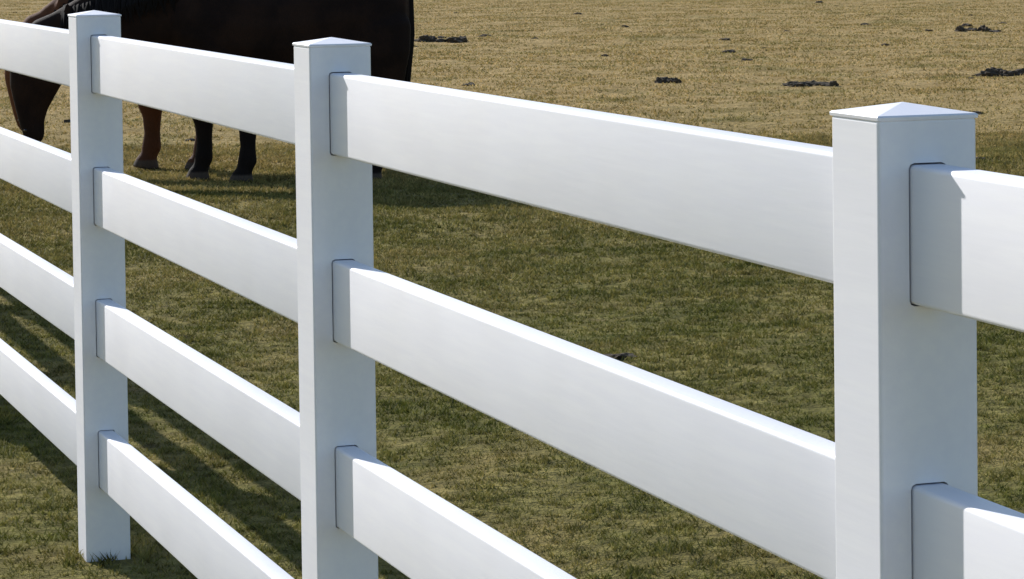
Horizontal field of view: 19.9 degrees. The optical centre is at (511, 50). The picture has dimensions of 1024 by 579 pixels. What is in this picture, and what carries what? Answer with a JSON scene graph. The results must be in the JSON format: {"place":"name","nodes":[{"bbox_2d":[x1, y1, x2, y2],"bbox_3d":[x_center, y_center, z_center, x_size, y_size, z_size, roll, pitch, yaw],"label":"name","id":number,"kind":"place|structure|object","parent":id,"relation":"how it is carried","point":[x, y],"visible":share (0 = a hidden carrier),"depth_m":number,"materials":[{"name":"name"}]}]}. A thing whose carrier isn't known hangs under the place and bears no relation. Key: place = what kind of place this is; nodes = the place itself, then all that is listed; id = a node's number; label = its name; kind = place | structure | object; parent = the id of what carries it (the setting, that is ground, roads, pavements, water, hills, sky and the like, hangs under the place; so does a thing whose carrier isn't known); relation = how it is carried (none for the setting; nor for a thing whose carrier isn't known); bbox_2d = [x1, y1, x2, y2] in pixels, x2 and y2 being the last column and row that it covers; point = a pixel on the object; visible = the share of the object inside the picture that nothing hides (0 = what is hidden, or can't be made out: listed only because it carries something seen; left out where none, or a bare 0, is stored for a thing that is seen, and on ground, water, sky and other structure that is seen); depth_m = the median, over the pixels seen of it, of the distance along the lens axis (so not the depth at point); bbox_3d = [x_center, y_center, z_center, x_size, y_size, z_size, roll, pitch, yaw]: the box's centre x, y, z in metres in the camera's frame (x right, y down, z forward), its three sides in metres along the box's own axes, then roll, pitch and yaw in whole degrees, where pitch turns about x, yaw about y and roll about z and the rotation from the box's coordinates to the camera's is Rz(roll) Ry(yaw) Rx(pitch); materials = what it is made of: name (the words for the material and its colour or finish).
{"place":"outdoors","nodes":[
{"label":"outdoors","id":0,"kind":"place"},
{"bbox_2d":[0,0,1023,578],"bbox_3d":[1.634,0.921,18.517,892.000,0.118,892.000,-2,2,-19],"label":"ground","id":1,"kind":"structure","parent":0,"point":[412,466],"depth_m":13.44,"materials":[{"name":"plant"}]},
{"bbox_2d":[4,0,212,169],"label":"horse","id":2,"kind":"object","parent":1,"relation":"on","point":[146,158],"visible":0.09,"depth_m":21.35},
{"bbox_2d":[10,0,414,182],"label":"horse","id":3,"kind":"object","parent":1,"relation":"on","point":[271,30],"visible":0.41,"depth_m":19.84},
{"bbox_2d":[0,10,1023,578],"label":"white rail fence","id":4,"kind":"object","parent":1,"relation":"on","point":[900,226],"visible":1,"depth_m":4.67,"materials":[{"name":"plastic"}]},
{"bbox_2d":[16,1,1023,360],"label":"manure clumps","id":5,"kind":"object","parent":1,"relation":"on","point":[992,71],"visible":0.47,"depth_m":33.55,"materials":[{"name":"brown soil"}]}
]}

